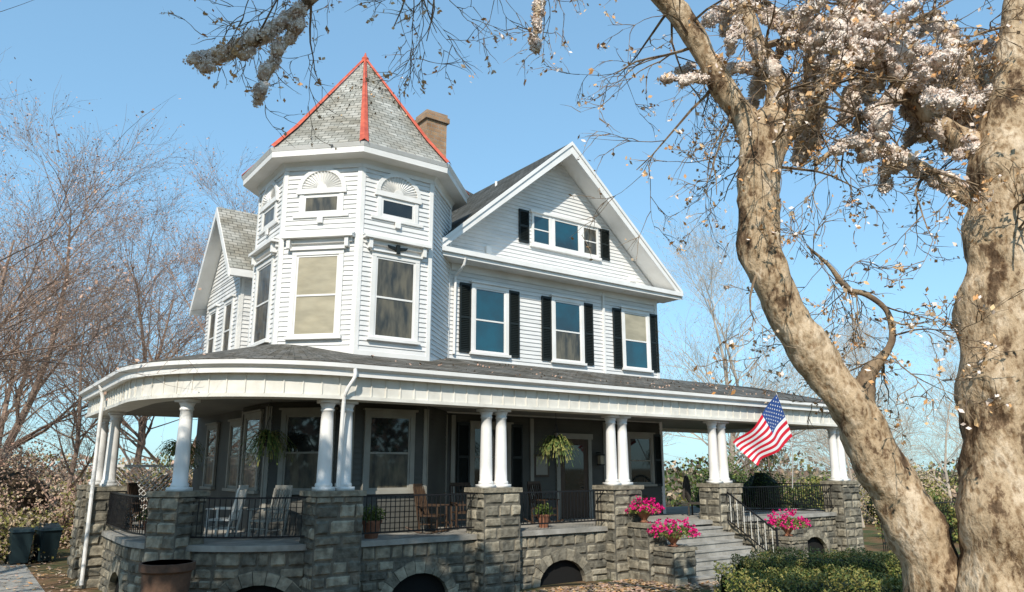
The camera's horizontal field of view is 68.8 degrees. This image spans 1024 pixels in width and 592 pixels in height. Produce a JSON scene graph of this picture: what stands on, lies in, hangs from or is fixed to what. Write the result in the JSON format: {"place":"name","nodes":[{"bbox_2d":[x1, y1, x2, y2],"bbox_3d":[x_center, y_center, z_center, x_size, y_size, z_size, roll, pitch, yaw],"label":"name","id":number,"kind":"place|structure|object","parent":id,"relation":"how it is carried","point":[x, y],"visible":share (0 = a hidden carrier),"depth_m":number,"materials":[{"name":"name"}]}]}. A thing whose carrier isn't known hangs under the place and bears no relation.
{"place":"outdoors","nodes":[
{"label":"outdoors","id":0,"kind":"place"},
{"bbox_2d":[0,563,44,591],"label":"driveway","id":1,"kind":"structure","parent":0,"point":[24,574],"depth_m":20.41,"materials":[{"name":"concrete"}]},
{"bbox_2d":[5,527,34,563],"bbox_3d":[-15.676,7.954,23.800,0.640,1.120,0.760,11,-17,-40],"label":"trash bin","id":2,"kind":"object","parent":1,"relation":"on","point":[20,540],"visible":1,"depth_m":23.60,"materials":[{"name":"grey plastic"}]},
{"bbox_2d":[24,470,959,591],"bbox_3d":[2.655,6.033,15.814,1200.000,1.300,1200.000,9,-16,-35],"label":"ground","id":3,"kind":"structure","parent":0,"point":[870,536],"depth_m":22.51,"materials":[{"name":"brown soil"}]},
{"bbox_2d":[0,479,29,526],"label":"garden shrub","id":4,"kind":"object","parent":3,"relation":"on","point":[5,507],"visible":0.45,"depth_m":26.93,"materials":[{"name":"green plant"}]},
{"bbox_2d":[0,507,59,564],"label":"garden shrub","id":5,"kind":"object","parent":3,"relation":"on","point":[4,535],"visible":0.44,"depth_m":24.46,"materials":[{"name":"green plant"}]},
{"bbox_2d":[0,441,88,544],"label":"garden shrub","id":6,"kind":"object","parent":3,"relation":"on","point":[28,488],"visible":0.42,"depth_m":30.58,"materials":[{"name":"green plant"}]},
{"bbox_2d":[0,437,90,520],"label":"garden shrub","id":7,"kind":"object","parent":3,"relation":"on","point":[42,482],"visible":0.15,"depth_m":35.75,"materials":[{"name":"brown plant"}]},
{"bbox_2d":[30,525,62,561],"bbox_3d":[-15.190,8.088,24.385,0.760,1.120,0.640,-9,-16,36],"label":"trash bin","id":8,"kind":"object","parent":3,"relation":"on","point":[47,540],"visible":0.81,"depth_m":24.20,"materials":[{"name":"grey plastic"}]},
{"bbox_2d":[39,523,60,526],"bbox_3d":[-15.887,8.362,25.579,0.640,1.120,0.760,9,-16,-35],"label":"trash bin","id":9,"kind":"object","parent":3,"relation":"on","point":[55,524],"visible":0.07,"depth_m":25.61,"materials":[{"name":"grey plastic"}]},
{"bbox_2d":[0,208,103,475],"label":"bare tree","id":10,"kind":"object","parent":3,"relation":"on","point":[13,361],"visible":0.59,"depth_m":32.73,"materials":[{"name":"brown plant"}]},
{"bbox_2d":[0,210,171,446],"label":"bare tree","id":11,"kind":"object","parent":3,"relation":"on","point":[7,402],"visible":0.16,"depth_m":44.50,"materials":[{"name":"brown plant"}]},
{"bbox_2d":[40,472,146,549],"bbox_3d":[-16.563,8.964,30.055,4.337,3.769,4.461,-1,-13,6],"label":"garden shrub","id":12,"kind":"object","parent":3,"relation":"on","point":[67,513],"visible":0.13,"depth_m":28.93,"materials":[{"name":"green plant"}]},
{"bbox_2d":[0,126,194,398],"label":"bare tree","id":13,"kind":"object","parent":3,"relation":"on","point":[23,304],"visible":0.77,"depth_m":29.55,"materials":[{"name":"brown plant"}]},
{"bbox_2d":[0,81,203,462],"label":"bare tree","id":14,"kind":"object","parent":3,"relation":"on","point":[33,394],"visible":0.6,"depth_m":36.57,"materials":[{"name":"brown plant"}]},
{"bbox_2d":[0,241,203,540],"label":"bare tree","id":15,"kind":"object","parent":3,"relation":"on","point":[76,444],"visible":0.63,"depth_m":30.07,"materials":[{"name":"brown plant"}]},
{"bbox_2d":[0,205,209,482],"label":"bare tree","id":16,"kind":"object","parent":3,"relation":"on","point":[138,450],"visible":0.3,"depth_m":39.09,"materials":[{"name":"brown plant"}]},
{"bbox_2d":[0,161,212,482],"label":"bare tree","id":17,"kind":"object","parent":3,"relation":"on","point":[149,428],"visible":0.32,"depth_m":42.24,"materials":[{"name":"brown plant"}]},
{"bbox_2d":[0,0,230,402],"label":"bare tree","id":18,"kind":"object","parent":3,"relation":"on","point":[76,286],"visible":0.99,"depth_m":15.48,"materials":[{"name":"brown plant"}]},
{"bbox_2d":[1,137,262,476],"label":"bare tree","id":19,"kind":"object","parent":3,"relation":"on","point":[142,444],"visible":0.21,"depth_m":33.07,"materials":[{"name":"brown plant"}]},
{"bbox_2d":[83,448,192,516],"bbox_3d":[-16.910,10.275,36.789,7.857,5.456,7.834,9,-16,-35],"label":"garden shrub","id":20,"kind":"object","parent":3,"relation":"on","point":[160,482],"visible":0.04,"depth_m":35.76,"materials":[{"name":"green plant"}]},
{"bbox_2d":[138,559,195,591],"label":"clay pot","id":21,"kind":"object","parent":3,"relation":"on","point":[169,575],"visible":1,"depth_m":14.15,"materials":[{"name":"brown ceramic"}]},
{"bbox_2d":[0,561,718,591],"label":"fallen leaves","id":22,"kind":"object","parent":3,"relation":"on","point":[584,588],"visible":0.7,"depth_m":18.99,"materials":[{"name":"orange plant"}]},
{"bbox_2d":[66,479,864,591],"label":"porch stonework","id":23,"kind":"object","parent":3,"relation":"on","point":[499,554],"visible":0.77,"depth_m":18.24,"materials":[{"name":"grey stone"}]},
{"bbox_2d":[88,398,850,490],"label":"porch columns","id":24,"kind":"structure","parent":23,"relation":"on","point":[109,451],"depth_m":19.24,"materials":[{"name":"white wood"}]},
{"bbox_2d":[106,482,833,556],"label":"railings","id":25,"kind":"object","parent":23,"relation":"on","point":[114,504],"visible":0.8,"depth_m":18.30,"materials":[{"name":"black metal"}]},
{"bbox_2d":[625,495,664,522],"bbox_3d":[3.722,5.951,20.906,1.088,0.733,1.006,-3,-13,15],"label":"flower urn","id":26,"kind":"object","parent":23,"relation":"on","point":[645,510],"visible":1,"depth_m":20.73,"materials":[{"name":"ceramic"}]},
{"bbox_2d":[646,517,700,546],"bbox_3d":[4.360,6.378,20.239,1.441,0.762,1.373,9,-16,-35],"label":"flower urn","id":27,"kind":"object","parent":23,"relation":"on","point":[672,536],"visible":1,"depth_m":20.04,"materials":[{"name":"ceramic"}]},
{"bbox_2d":[764,508,810,535],"bbox_3d":[8.504,7.029,23.303,1.490,0.862,1.442,9,-16,-35],"label":"flower urn","id":28,"kind":"object","parent":23,"relation":"on","point":[791,525],"visible":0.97,"depth_m":23.09,"materials":[{"name":"ceramic"}]},
{"bbox_2d":[101,163,836,591],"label":"walls","id":29,"kind":"structure","parent":3,"relation":"on","point":[553,189],"depth_m":21.59,"materials":[{"name":"white wood"}]},
{"bbox_2d":[123,483,147,529],"bbox_3d":[-9.891,5.630,20.055,1.081,1.202,0.630,1,-13,-3],"label":"rocking chair","id":30,"kind":"object","parent":29,"relation":"on","point":[132,489],"visible":0.31,"depth_m":20.05,"materials":[{"name":"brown wood"}]},
{"bbox_2d":[137,509,147,533],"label":"potted plant","id":31,"kind":"object","parent":29,"relation":"on","point":[144,519],"visible":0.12,"depth_m":17.09,"materials":[{"name":"green plant"}]},
{"bbox_2d":[205,485,248,536],"bbox_3d":[-6.663,4.999,17.428,0.765,1.144,0.630,0,-13,0],"label":"porch armchair","id":32,"kind":"object","parent":29,"relation":"on","point":[242,490],"visible":0.83,"depth_m":17.39,"materials":[{"name":"white wood"}]},
{"bbox_2d":[224,507,247,536],"bbox_3d":[-6.696,5.427,17.986,0.600,0.650,0.600,9,-16,-35],"label":"porch table","id":33,"kind":"object","parent":29,"relation":"on","point":[232,531],"visible":0.5,"depth_m":17.92,"materials":[{"name":"grey wood"}]},
{"bbox_2d":[247,485,292,538],"bbox_3d":[-5.538,4.922,17.092,0.630,1.144,0.765,-8,-15,32],"label":"porch armchair","id":34,"kind":"object","parent":29,"relation":"on","point":[283,488],"visible":0.79,"depth_m":17.20,"materials":[{"name":"white wood"}]},
{"bbox_2d":[362,504,386,538],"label":"potted plant","id":35,"kind":"object","parent":29,"relation":"on","point":[370,536],"visible":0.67,"depth_m":17.22,"materials":[{"name":"green plant"}]},
{"bbox_2d":[205,196,650,489],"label":"windows","id":36,"kind":"structure","parent":29,"relation":"attached to","point":[315,314],"depth_m":19.95,"materials":[{"name":"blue glass"}]},
{"bbox_2d":[405,484,451,533],"bbox_3d":[-2.064,5.361,18.881,1.081,1.202,0.630,-5,-14,19],"label":"rocking chair","id":37,"kind":"object","parent":29,"relation":"on","point":[418,489],"visible":0.78,"depth_m":18.85,"materials":[{"name":"brown wood"}]},
{"bbox_2d":[80,61,824,403],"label":"roof","id":38,"kind":"structure","parent":29,"relation":"on","point":[400,131],"depth_m":21.77,"materials":[{"name":"grey"}]},
{"bbox_2d":[79,53,837,584],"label":"trim","id":39,"kind":"structure","parent":29,"relation":"attached to","point":[223,385],"depth_m":20.80,"materials":[{"name":"white paint"}]},
{"bbox_2d":[151,439,206,473],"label":"hanging fern","id":40,"kind":"object","parent":39,"relation":"hanging from","point":[166,447],"visible":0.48,"depth_m":18.53,"materials":[{"name":"green plant"}]},
{"bbox_2d":[241,406,296,466],"bbox_3d":[-5.863,3.293,17.964,1.268,1.598,1.232,-9,-16,35],"label":"hanging fern","id":41,"kind":"object","parent":39,"relation":"hanging from","point":[265,438],"visible":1,"depth_m":17.75,"materials":[{"name":"green plant"}]},
{"bbox_2d":[533,424,579,466],"bbox_3d":[1.266,4.008,21.059,1.305,1.611,1.315,9,-16,-35],"label":"hanging fern","id":42,"kind":"object","parent":39,"relation":"hanging from","point":[557,444],"visible":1,"depth_m":20.81,"materials":[{"name":"green plant"}]},
{"bbox_2d":[744,452,784,469],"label":"hanging fern","id":43,"kind":"object","parent":39,"relation":"hanging from","point":[771,458],"visible":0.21,"depth_m":25.81,"materials":[{"name":"green plant"}]},
{"bbox_2d":[447,482,470,527],"bbox_3d":[-1.312,5.652,20.150,0.630,1.202,1.081,4,-14,-18],"label":"rocking chair","id":44,"kind":"object","parent":29,"relation":"on","point":[465,484],"visible":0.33,"depth_m":20.31,"materials":[{"name":"brown wood"}]},
{"bbox_2d":[522,481,562,522],"bbox_3d":[0.903,6.095,22.083,1.081,1.202,0.630,-12,-17,41],"label":"rocking chair","id":45,"kind":"object","parent":29,"relation":"on","point":[535,483],"visible":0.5,"depth_m":22.16,"materials":[{"name":"brown wood"}]},
{"bbox_2d":[532,503,553,527],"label":"potted plant","id":46,"kind":"object","parent":29,"relation":"on","point":[540,517],"visible":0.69,"depth_m":20.32,"materials":[{"name":"green plant"}]},
{"bbox_2d":[682,475,699,515],"bbox_3d":[6.276,6.795,25.495,0.700,1.335,1.080,-6,-14,25],"label":"fan back chair","id":47,"kind":"object","parent":29,"relation":"on","point":[686,492],"visible":0.92,"depth_m":25.43,"materials":[{"name":"wicker"}]},
{"bbox_2d":[733,389,792,487],"bbox_3d":[8.525,4.705,24.759,0.535,3.298,4.016,-12,-18,43],"label":"american flag","id":48,"kind":"object","parent":29,"relation":"attached to","point":[769,434],"visible":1,"depth_m":24.38,"materials":[{"name":"multicoloured fabric"}]},
{"bbox_2d":[6,447,958,506],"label":"distant treeline","id":49,"kind":"object","parent":3,"relation":"on","point":[669,487],"visible":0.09,"depth_m":63.08,"materials":[{"name":"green plant"}]},
{"bbox_2d":[160,0,1023,591],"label":"sycamore tree","id":50,"kind":"object","parent":3,"relation":"on","point":[956,98],"visible":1,"depth_m":9.05,"materials":[{"name":"brown plant"}]},
{"bbox_2d":[657,306,722,479],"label":"bare tree","id":51,"kind":"object","parent":3,"relation":"on","point":[666,445],"visible":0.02,"depth_m":56.76,"materials":[{"name":"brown plant"}]},
{"bbox_2d":[691,474,737,507],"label":"round shrub","id":52,"kind":"object","parent":3,"relation":"on","point":[697,498],"visible":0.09,"depth_m":30.61,"materials":[{"name":"green plant"}]},
{"bbox_2d":[683,443,758,505],"bbox_3d":[11.013,10.446,38.505,4.808,5.711,4.717,9,-16,-35],"label":"garden shrub","id":53,"kind":"object","parent":3,"relation":"on","point":[732,476],"visible":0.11,"depth_m":38.80,"materials":[{"name":"green plant"}]},
{"bbox_2d":[661,239,855,493],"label":"bare tree","id":54,"kind":"object","parent":3,"relation":"on","point":[724,336],"visible":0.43,"depth_m":51.61,"materials":[{"name":"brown plant"}]},
{"bbox_2d":[706,377,813,495],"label":"bare tree","id":55,"kind":"object","parent":3,"relation":"on","point":[769,464],"visible":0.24,"depth_m":40.76,"materials":[{"name":"brown plant"}]},
{"bbox_2d":[735,462,790,507],"bbox_3d":[10.322,8.396,31.091,2.259,3.021,2.620,-6,-14,25],"label":"round shrub","id":56,"kind":"object","parent":3,"relation":"on","point":[760,478],"visible":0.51,"depth_m":30.63,"materials":[{"name":"green plant"}]},
{"bbox_2d":[631,196,896,496],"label":"bare tree","id":57,"kind":"object","parent":3,"relation":"on","point":[715,325],"visible":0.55,"depth_m":44.88,"materials":[{"name":"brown plant"}]},
{"bbox_2d":[779,472,830,509],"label":"garden shrub","id":58,"kind":"object","parent":3,"relation":"on","point":[816,480],"visible":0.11,"depth_m":34.50,"materials":[{"name":"green plant"}]},
{"bbox_2d":[713,561,902,591],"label":"box hedge","id":59,"kind":"object","parent":3,"relation":"on","point":[790,581],"visible":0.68,"depth_m":11.79,"materials":[{"name":"green plant"}]},
{"bbox_2d":[730,544,959,582],"bbox_3d":[7.253,6.080,16.055,4.961,1.435,1.187,1,-13,-4],"label":"box hedge","id":60,"kind":"object","parent":3,"relation":"on","point":[875,562],"visible":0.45,"depth_m":15.83,"materials":[{"name":"green plant"}]},
{"bbox_2d":[783,289,925,505],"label":"bare tree","id":61,"kind":"object","parent":3,"relation":"on","point":[879,379],"visible":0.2,"depth_m":59.16,"materials":[{"name":"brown plant"}]},
{"bbox_2d":[774,315,935,521],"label":"bare tree","id":62,"kind":"object","parent":3,"relation":"on","point":[819,438],"visible":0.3,"depth_m":43.90,"materials":[{"name":"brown plant"}]},
{"bbox_2d":[765,288,960,514],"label":"bare tree","id":63,"kind":"object","parent":3,"relation":"on","point":[849,332],"visible":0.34,"depth_m":49.88,"materials":[{"name":"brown plant"}]},
{"bbox_2d":[784,342,960,526],"bbox_3d":[18.393,6.867,38.813,8.706,10.169,8.205,-1,-13,6],"label":"bare tree","id":64,"kind":"object","parent":3,"relation":"on","point":[849,471],"visible":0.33,"depth_m":38.40,"materials":[{"name":"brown plant"}]},
{"bbox_2d":[859,463,956,525],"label":"garden shrub","id":65,"kind":"object","parent":3,"relation":"on","point":[871,508],"visible":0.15,"depth_m":40.14,"materials":[{"name":"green plant"}]},
{"bbox_2d":[875,484,958,543],"bbox_3d":[17.426,9.573,31.653,3.873,3.107,3.828,9,-16,-35],"label":"garden shrub","id":66,"kind":"object","parent":3,"relation":"on","point":[938,497],"visible":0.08,"depth_m":30.99,"materials":[{"name":"green plant"}]},
{"bbox_2d":[881,498,957,551],"bbox_3d":[18.649,9.291,31.047,12.611,1.750,0.030,9,-16,-35],"label":"iron fence","id":67,"kind":"object","parent":3,"relation":"on","point":[944,502],"visible":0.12,"depth_m":30.43,"materials":[{"name":"black metal"}]},
{"bbox_2d":[878,338,962,503],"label":"bare tree","id":68,"kind":"object","parent":3,"relation":"on","point":[944,470],"visible":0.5,"depth_m":45.73,"materials":[{"name":"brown plant"}]},
{"bbox_2d":[896,311,961,491],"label":"bare tree","id":69,"kind":"object","parent":3,"relation":"on","point":[931,393],"visible":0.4,"depth_m":48.62,"materials":[{"name":"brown plant"}]},
{"bbox_2d":[900,361,961,444],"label":"bare tree","id":70,"kind":"object","parent":3,"relation":"on","point":[941,417],"visible":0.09,"depth_m":57.21,"materials":[{"name":"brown plant"}]},
{"bbox_2d":[0,0,1002,471],"label":"sky","id":71,"kind":"structure","parent":0,"point":[129,54],"materials":[{"name":"blue"}]}
]}

